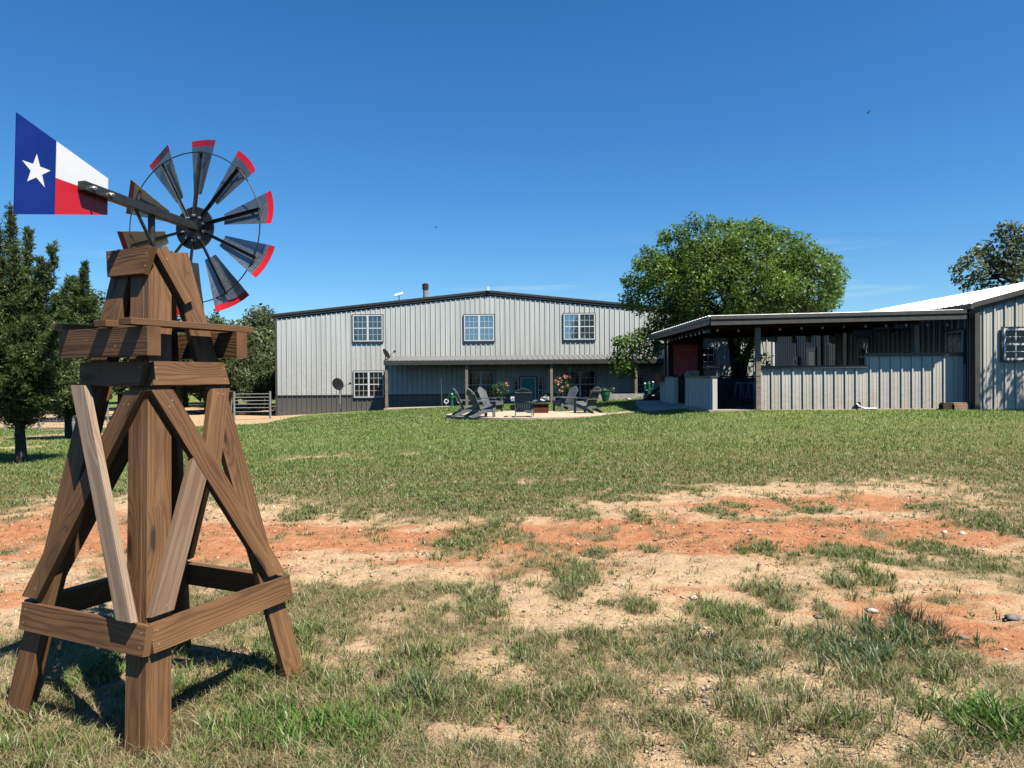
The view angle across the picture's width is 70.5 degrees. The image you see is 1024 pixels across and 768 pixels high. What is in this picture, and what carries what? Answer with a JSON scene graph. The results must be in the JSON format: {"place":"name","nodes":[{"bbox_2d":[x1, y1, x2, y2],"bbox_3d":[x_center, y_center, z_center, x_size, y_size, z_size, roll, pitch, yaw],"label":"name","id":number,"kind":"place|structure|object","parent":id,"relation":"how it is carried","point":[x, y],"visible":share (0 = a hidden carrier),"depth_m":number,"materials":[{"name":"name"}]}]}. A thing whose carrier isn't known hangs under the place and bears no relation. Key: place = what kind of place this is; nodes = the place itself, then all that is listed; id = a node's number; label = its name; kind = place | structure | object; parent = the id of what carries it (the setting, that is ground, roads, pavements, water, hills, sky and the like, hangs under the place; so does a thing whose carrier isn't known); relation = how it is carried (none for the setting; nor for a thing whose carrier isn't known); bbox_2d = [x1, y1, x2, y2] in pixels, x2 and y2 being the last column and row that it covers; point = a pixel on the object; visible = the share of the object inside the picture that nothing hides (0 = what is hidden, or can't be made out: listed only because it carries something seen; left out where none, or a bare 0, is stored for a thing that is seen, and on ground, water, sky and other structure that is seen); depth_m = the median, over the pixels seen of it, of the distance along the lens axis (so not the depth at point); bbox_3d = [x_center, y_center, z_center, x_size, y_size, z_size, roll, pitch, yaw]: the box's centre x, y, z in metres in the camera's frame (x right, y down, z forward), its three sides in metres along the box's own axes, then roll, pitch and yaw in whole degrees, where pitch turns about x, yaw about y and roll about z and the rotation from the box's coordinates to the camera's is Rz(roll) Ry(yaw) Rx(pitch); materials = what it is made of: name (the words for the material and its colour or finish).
{"place":"outdoors","nodes":[
{"label":"outdoors","id":0,"kind":"place"},
{"bbox_2d":[0,398,1023,767],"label":"grass","id":1,"kind":"structure","parent":0,"point":[986,710],"depth_m":4.96,"materials":[{"name":"green plant"}]},
{"bbox_2d":[0,388,1023,767],"bbox_3d":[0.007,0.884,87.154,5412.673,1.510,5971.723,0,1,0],"label":"ground","id":2,"kind":"structure","parent":0,"point":[874,496],"depth_m":6.36,"materials":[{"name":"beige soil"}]},
{"bbox_2d":[0,200,89,462],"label":"cedar tree","id":3,"kind":"object","parent":2,"relation":"on","point":[34,372],"visible":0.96,"depth_m":15.22,"materials":[{"name":"green plant"}]},
{"bbox_2d":[1,404,108,429],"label":"pipe fence","id":4,"kind":"object","parent":2,"relation":"on","point":[73,423],"visible":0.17,"depth_m":34.01,"materials":[{"name":"grey metal"}]},
{"bbox_2d":[43,260,115,438],"bbox_3d":[-14.987,-1.117,24.459,3.784,6.235,3.482,0,1,43],"label":"cedar tree","id":5,"kind":"object","parent":2,"relation":"on","point":[82,298],"visible":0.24,"depth_m":24.37,"materials":[{"name":"green plant"}]},
{"bbox_2d":[45,289,129,392],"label":"tree","id":6,"kind":"object","parent":2,"relation":"on","point":[99,306],"visible":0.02,"depth_m":43.63,"materials":[{"name":"green plant"}]},
{"bbox_2d":[110,387,128,403],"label":"tree","id":7,"kind":"object","parent":2,"relation":"on","point":[119,392],"visible":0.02,"depth_m":71.75,"materials":[{"name":"green plant"}]},
{"bbox_2d":[4,113,303,759],"bbox_3d":[-2.043,0.209,3.920,1.184,3.357,1.411,0,1,25],"label":"garden windmill","id":8,"kind":"object","parent":2,"relation":"on","point":[151,433],"visible":1,"depth_m":3.79,"materials":[{"name":"brown wood"}]},
{"bbox_2d":[121,332,198,404],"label":"tree","id":9,"kind":"object","parent":2,"relation":"on","point":[182,393],"visible":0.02,"depth_m":49.31,"materials":[{"name":"green plant"}]},
{"bbox_2d":[177,315,199,406],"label":"tree","id":10,"kind":"object","parent":2,"relation":"on","point":[183,403],"visible":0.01,"depth_m":61.78,"materials":[{"name":"green plant"}]},
{"bbox_2d":[180,359,235,413],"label":"tree","id":11,"kind":"object","parent":2,"relation":"on","point":[196,389],"visible":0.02,"depth_m":49.33,"materials":[{"name":"green plant"}]},
{"bbox_2d":[190,309,274,405],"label":"tree","id":12,"kind":"object","parent":2,"relation":"on","point":[252,340],"visible":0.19,"depth_m":50.93,"materials":[{"name":"green plant"}]},
{"bbox_2d":[225,345,275,413],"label":"tree","id":13,"kind":"object","parent":2,"relation":"on","point":[259,381],"visible":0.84,"depth_m":48.05,"materials":[{"name":"green plant"}]},
{"bbox_2d":[233,391,270,419],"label":"farm gate","id":14,"kind":"structure","parent":2,"relation":"on","point":[234,400],"depth_m":40.99,"materials":[{"name":"grey metal"}]},
{"bbox_2d":[238,303,276,409],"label":"tree","id":15,"kind":"object","parent":2,"relation":"on","point":[262,318],"visible":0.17,"depth_m":53.98,"materials":[{"name":"green plant"}]},
{"bbox_2d":[332,378,350,413],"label":"satellite dish","id":16,"kind":"object","parent":2,"relation":"on","point":[337,384],"visible":0.97,"depth_m":40.28,"materials":[{"name":"grey metal"}]},
{"bbox_2d":[447,393,456,406],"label":"hand pump","id":17,"kind":"object","parent":2,"relation":"on","point":[452,396],"visible":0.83,"depth_m":40.35,"materials":[{"name":"green metal"}]},
{"bbox_2d":[270,283,668,415],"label":"metal house","id":18,"kind":"structure","parent":2,"relation":"on","point":[487,339],"depth_m":44.47,"materials":[{"name":"metal"}]},
{"bbox_2d":[352,314,383,341],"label":"window","id":19,"kind":"structure","parent":18,"relation":"in","point":[365,327],"depth_m":44.41,"materials":[{"name":"glass"}]},
{"bbox_2d":[353,370,384,397],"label":"window","id":20,"kind":"structure","parent":18,"relation":"in","point":[368,383],"depth_m":44.44,"materials":[{"name":"white glass"}]},
{"bbox_2d":[383,349,395,359],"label":"satellite dish","id":21,"kind":"object","parent":18,"relation":"on","point":[386,353],"visible":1,"depth_m":42.17,"materials":[{"name":"grey metal"}]},
{"bbox_2d":[463,314,494,341],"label":"window","id":22,"kind":"structure","parent":18,"relation":"in","point":[476,327],"depth_m":44.41,"materials":[{"name":"glass"}]},
{"bbox_2d":[468,370,495,398],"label":"window","id":23,"kind":"structure","parent":18,"relation":"in","point":[485,379],"depth_m":44.44,"materials":[{"name":"white glass"}]},
{"bbox_2d":[519,376,536,402],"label":"door","id":24,"kind":"structure","parent":18,"relation":"in","point":[528,382],"depth_m":44.44,"materials":[{"name":"teal wood"}]},
{"bbox_2d":[563,313,595,340],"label":"window","id":25,"kind":"structure","parent":18,"relation":"in","point":[576,326],"depth_m":44.41,"materials":[{"name":"white glass"}]},
{"bbox_2d":[564,370,595,397],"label":"window","id":26,"kind":"structure","parent":18,"relation":"in","point":[585,380],"depth_m":44.44,"materials":[{"name":"glass"}]},
{"bbox_2d":[637,375,644,393],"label":"window","id":27,"kind":"structure","parent":18,"relation":"in","point":[641,379],"depth_m":44.44,"materials":[{"name":"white glass"}]},
{"bbox_2d":[0,450,1023,767],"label":"straw","id":28,"kind":"object","parent":2,"relation":"on","point":[494,744],"visible":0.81,"depth_m":4.13,"materials":[{"name":"beige plant"}]},
{"bbox_2d":[510,396,514,410],"bbox_3d":[0.057,0.812,30.986,0.301,0.671,0.311,0,1,0],"label":"white flower pot","id":29,"kind":"object","parent":2,"relation":"on","point":[512,407],"visible":0.69,"depth_m":30.90,"materials":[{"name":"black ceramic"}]},
{"bbox_2d":[540,395,549,401],"bbox_3d":[1.434,0.791,31.523,0.433,0.651,0.315,0,1,0],"label":"white flower pot","id":30,"kind":"object","parent":2,"relation":"on","point":[544,398],"visible":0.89,"depth_m":31.53,"materials":[{"name":"ceramic"}]},
{"bbox_2d":[552,374,570,401],"bbox_3d":[2.471,0.292,35.994,0.953,1.549,0.512,0,1,0],"label":"flowering bush","id":31,"kind":"object","parent":2,"relation":"on","point":[564,386],"visible":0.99,"depth_m":35.92,"materials":[{"name":"pink plant"}]},
{"bbox_2d":[600,387,614,401],"bbox_3d":[4.929,0.535,37.998,0.923,0.798,0.549,0,1,0],"label":"green pot","id":32,"kind":"object","parent":2,"relation":"on","point":[605,393],"visible":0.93,"depth_m":37.83,"materials":[{"name":"ceramic"}]},
{"bbox_2d":[597,393,656,400],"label":"retaining wall","id":33,"kind":"structure","parent":2,"relation":"on","point":[619,396],"depth_m":41.41,"materials":[{"name":"grey concrete"}]},
{"bbox_2d":[644,381,653,394],"bbox_3d":[7.272,0.313,38.505,0.540,0.920,0.160,0,1,0],"label":"metal cactus","id":34,"kind":"object","parent":2,"relation":"on","point":[648,388],"visible":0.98,"depth_m":38.47,"materials":[{"name":"green metal"}]},
{"bbox_2d":[642,387,659,400],"bbox_3d":[5.913,0.430,29.425,1.310,0.609,0.530,0,1,0],"label":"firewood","id":35,"kind":"object","parent":2,"relation":"on","point":[651,397],"visible":0.45,"depth_m":29.39,"materials":[{"name":"brown wood"}]},
{"bbox_2d":[659,337,774,391],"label":"house wing","id":36,"kind":"structure","parent":2,"relation":"on","point":[716,360],"depth_m":34.48,"materials":[{"name":"grey metal"}]},
{"bbox_2d":[703,347,714,362],"bbox_3d":[9.312,-1.379,34.427,0.651,0.761,0.065,0,1,0],"label":"window","id":37,"kind":"structure","parent":36,"relation":"in","point":[708,352],"depth_m":34.43,"materials":[{"name":"white glass"}]},
{"bbox_2d":[606,211,850,378],"bbox_3d":[9.389,-3.239,31.113,9.219,8.019,8.647,0,1,27],"label":"oak tree","id":38,"kind":"object","parent":2,"relation":"on","point":[686,290],"visible":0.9,"depth_m":29.40,"materials":[{"name":"green plant"}]},
{"bbox_2d":[648,309,969,411],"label":"open pavilion","id":39,"kind":"structure","parent":2,"relation":"on","point":[915,379],"depth_m":20.98,"materials":[{"name":"metal"}]},
{"bbox_2d":[655,374,663,381],"bbox_3d":[5.651,-0.244,27.749,0.200,0.300,0.740,0,1,0],"label":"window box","id":40,"kind":"object","parent":39,"relation":"on","point":[659,377],"visible":1,"depth_m":27.40,"materials":[{"name":"wood"}]},
{"bbox_2d":[673,344,697,375],"bbox_3d":[6.869,-0.951,28.732,0.979,1.242,0.102,0,1,0],"label":"wall sign","id":41,"kind":"object","parent":39,"relation":"attached to","point":[685,357],"visible":0.97,"depth_m":28.69,"materials":[{"name":"red plastic"}]},
{"bbox_2d":[669,329,704,341],"bbox_3d":[5.861,-1.630,24.738,0.118,0.204,6.580,0,1,3],"label":"string light","id":42,"kind":"object","parent":39,"relation":"hanging from","point":[699,333],"visible":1,"depth_m":23.91,"materials":[{"name":"black glass"}]},
{"bbox_2d":[686,370,698,375],"bbox_3d":[6.010,-0.340,24.068,0.400,0.221,0.180,0,1,0],"label":"slat crate","id":43,"kind":"object","parent":39,"relation":"on","point":[692,373],"visible":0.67,"depth_m":24.00,"materials":[{"name":"grey wood"}]},
{"bbox_2d":[733,382,750,401],"bbox_3d":[8.314,0.308,26.204,0.471,0.763,0.476,-1,1,-17],"label":"bar stool","id":44,"kind":"object","parent":39,"relation":"on","point":[741,386],"visible":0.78,"depth_m":26.08,"materials":[{"name":"teal paint"}]},
{"bbox_2d":[745,382,754,404],"bbox_3d":[8.251,0.135,24.610,0.523,1.138,0.471,-1,1,-19],"label":"bar stool","id":45,"kind":"object","parent":39,"relation":"on","point":[753,383],"visible":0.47,"depth_m":24.55,"materials":[{"name":"teal paint"}]},
{"bbox_2d":[772,328,776,341],"bbox_3d":[8.684,-1.646,23.987,0.182,0.528,0.157,0,1,0],"label":"hanging lamp","id":46,"kind":"object","parent":39,"relation":"hanging from","point":[774,337],"visible":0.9,"depth_m":23.93,"materials":[{"name":"black metal"}]},
{"bbox_2d":[791,336,796,343],"bbox_3d":[9.718,-1.669,24.987,0.182,0.550,0.157,0,1,0],"label":"hanging lamp","id":47,"kind":"object","parent":39,"relation":"hanging from","point":[793,338],"visible":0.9,"depth_m":24.93,"materials":[{"name":"black metal"}]},
{"bbox_2d":[806,334,811,342],"bbox_3d":[9.826,-1.653,23.987,0.198,0.569,0.171,0,1,0],"label":"hanging lamp","id":48,"kind":"object","parent":39,"relation":"hanging from","point":[808,338],"visible":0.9,"depth_m":23.93,"materials":[{"name":"black metal"}]},
{"bbox_2d":[716,322,948,331],"bbox_3d":[9.331,-1.661,21.107,6.766,0.255,0.067,0,1,0],"label":"string light","id":49,"kind":"object","parent":39,"relation":"hanging from","point":[822,327],"visible":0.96,"depth_m":21.10,"materials":[{"name":"black plastic"}]},
{"bbox_2d":[829,333,836,343],"bbox_3d":[10.620,-1.644,23.987,0.248,0.626,0.214,0,1,0],"label":"hanging lamp","id":50,"kind":"object","parent":39,"relation":"hanging from","point":[832,337],"visible":0.9,"depth_m":23.91,"materials":[{"name":"black metal"}]},
{"bbox_2d":[855,402,876,409],"bbox_3d":[10.124,0.625,20.751,0.560,0.209,0.214,0,1,37],"label":"drain spout","id":51,"kind":"object","parent":39,"relation":"attached to","point":[858,405],"visible":0.92,"depth_m":20.83,"materials":[{"name":"white plastic"}]},
{"bbox_2d":[775,333,850,365],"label":"connecting wing","id":52,"kind":"structure","parent":2,"relation":"on","point":[817,350],"depth_m":35.89,"materials":[{"name":"grey metal"}]},
{"bbox_2d":[807,346,816,364],"bbox_3d":[14.954,-0.776,36.191,0.080,2.160,1.144,0,1,0],"label":"door","id":53,"kind":"structure","parent":52,"relation":"in","point":[811,351],"depth_m":36.02,"materials":[{"name":"white"}]},
{"bbox_2d":[827,342,836,364],"bbox_3d":[14.919,-1.190,33.874,0.065,1.550,0.944,0,1,0],"label":"window","id":54,"kind":"structure","parent":52,"relation":"in","point":[831,348],"depth_m":33.87,"materials":[{"name":"white glass"}]},
{"bbox_2d":[865,608,878,612],"bbox_3d":[2.583,1.623,5.193,0.082,0.031,0.096,0,1,0],"label":"stone","id":55,"kind":"object","parent":2,"relation":"on","point":[872,609],"visible":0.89,"depth_m":5.18,"materials":[{"name":"white stone"}]},
{"bbox_2d":[851,282,1023,409],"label":"white roof building","id":56,"kind":"structure","parent":2,"relation":"on","point":[986,336],"depth_m":20.51,"materials":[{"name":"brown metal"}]},
{"bbox_2d":[856,337,869,364],"bbox_3d":[13.113,-1.011,27.077,0.065,1.400,0.982,0,1,0],"label":"window","id":57,"kind":"structure","parent":56,"relation":"in","point":[862,344],"depth_m":27.15,"materials":[{"name":"white glass"}]},
{"bbox_2d":[944,328,965,363],"bbox_3d":[13.113,-1.096,21.495,0.065,1.048,0.970,0,1,0],"label":"window","id":58,"kind":"structure","parent":56,"relation":"in","point":[954,339],"depth_m":21.40,"materials":[{"name":"black glass"}]},
{"bbox_2d":[1001,326,1023,361],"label":"window","id":59,"kind":"structure","parent":56,"relation":"in","point":[1012,338],"depth_m":20.43,"materials":[{"name":"white glass"}]},
{"bbox_2d":[939,403,952,409],"bbox_3d":[12.409,0.658,20.698,0.340,0.250,0.220,0,1,0],"label":"stone block","id":60,"kind":"object","parent":2,"relation":"on","point":[944,406],"depth_m":20.59,"materials":[{"name":"brown stone"}]},
{"bbox_2d":[952,402,968,409],"bbox_3d":[12.736,0.656,20.698,0.500,0.250,0.220,0,1,0],"label":"stone block","id":61,"kind":"object","parent":2,"relation":"on","point":[960,405],"depth_m":20.59,"materials":[{"name":"beige stone"}]},
{"bbox_2d":[956,634,969,639],"bbox_3d":[2.854,1.600,4.588,0.083,0.028,0.072,0,1,0],"label":"stone","id":62,"kind":"object","parent":2,"relation":"on","point":[964,636],"visible":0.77,"depth_m":4.57,"materials":[{"name":"grey stone"}]},
{"bbox_2d":[947,219,1023,292],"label":"tall oak","id":63,"kind":"object","parent":2,"relation":"on","point":[1014,267],"visible":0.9,"depth_m":39.37,"materials":[{"name":"green plant"}]},
{"bbox_2d":[1004,613,1020,620],"bbox_3d":[3.444,1.598,4.986,0.093,0.047,0.113,0,1,38],"label":"stone","id":64,"kind":"object","parent":2,"relation":"on","point":[1011,616],"visible":1,"depth_m":4.97,"materials":[{"name":"grey stone"}]},
{"bbox_2d":[0,0,1023,324],"label":"sky","id":65,"kind":"structure","parent":0,"point":[545,143],"materials":[{"name":"blue"}]},
{"bbox_2d":[446,410,602,419],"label":"patio","id":66,"kind":"structure","parent":0,"point":[505,415],"depth_m":25.91,"materials":[{"name":"concrete"}]},
{"bbox_2d":[452,388,479,415],"bbox_3d":[-1.681,0.638,26.276,0.998,1.013,0.915,-1,1,-14],"label":"adirondack chair","id":67,"kind":"object","parent":66,"relation":"on","point":[462,410],"visible":0.71,"depth_m":26.02,"materials":[{"name":"grey wood"}]},
{"bbox_2d":[464,389,495,417],"bbox_3d":[-1.122,0.643,25.248,0.998,1.013,0.915,-1,1,-28],"label":"adirondack chair","id":68,"kind":"object","parent":66,"relation":"on","point":[477,409],"visible":0.99,"depth_m":25.12,"materials":[{"name":"grey wood"}]},
{"bbox_2d":[477,387,505,411],"bbox_3d":[-0.911,0.607,29.065,0.998,1.013,0.915,0,1,28],"label":"adirondack chair","id":69,"kind":"object","parent":66,"relation":"on","point":[481,391],"visible":0.59,"depth_m":29.15,"materials":[{"name":"grey wood"}]},
{"bbox_2d":[491,381,508,409],"bbox_3d":[-0.550,0.512,33.006,0.844,1.305,0.491,0,1,0],"label":"hibiscus bush","id":70,"kind":"object","parent":66,"relation":"on","point":[496,388],"visible":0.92,"depth_m":32.97,"materials":[{"name":"green plant"}]},
{"bbox_2d":[511,388,537,417],"bbox_3d":[0.409,0.632,25.082,0.915,1.013,0.998,0,1,4],"label":"adirondack chair","id":71,"kind":"object","parent":66,"relation":"on","point":[521,405],"visible":1,"depth_m":24.84,"materials":[{"name":"grey wood"}]},
{"bbox_2d":[532,403,548,412],"bbox_3d":[1.082,0.930,28.009,0.720,0.355,0.720,0,1,0],"label":"fire pit","id":72,"kind":"object","parent":66,"relation":"on","point":[540,407],"visible":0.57,"depth_m":27.70,"materials":[{"name":"brick"}]},
{"bbox_2d":[550,386,579,411],"bbox_3d":[2.184,0.581,29.265,0.998,1.013,0.915,-1,1,-28],"label":"adirondack chair","id":73,"kind":"object","parent":66,"relation":"on","point":[568,402],"visible":0.98,"depth_m":29.23,"materials":[{"name":"grey wood"}]},
{"bbox_2d":[570,386,602,413],"bbox_3d":[2.891,0.591,27.523,0.998,1.013,0.915,0,1,42],"label":"adirondack chair","id":74,"kind":"object","parent":66,"relation":"on","point":[591,401],"visible":0.99,"depth_m":27.39,"materials":[{"name":"grey wood"}]},
{"bbox_2d":[602,408,684,415],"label":"path","id":75,"kind":"structure","parent":0,"point":[631,411],"depth_m":25.67,"materials":[{"name":"concrete"}]},
{"bbox_2d":[635,400,684,410],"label":"side path","id":76,"kind":"structure","parent":0,"point":[650,405],"depth_m":25.68,"materials":[{"name":"grey concrete"}]}
]}

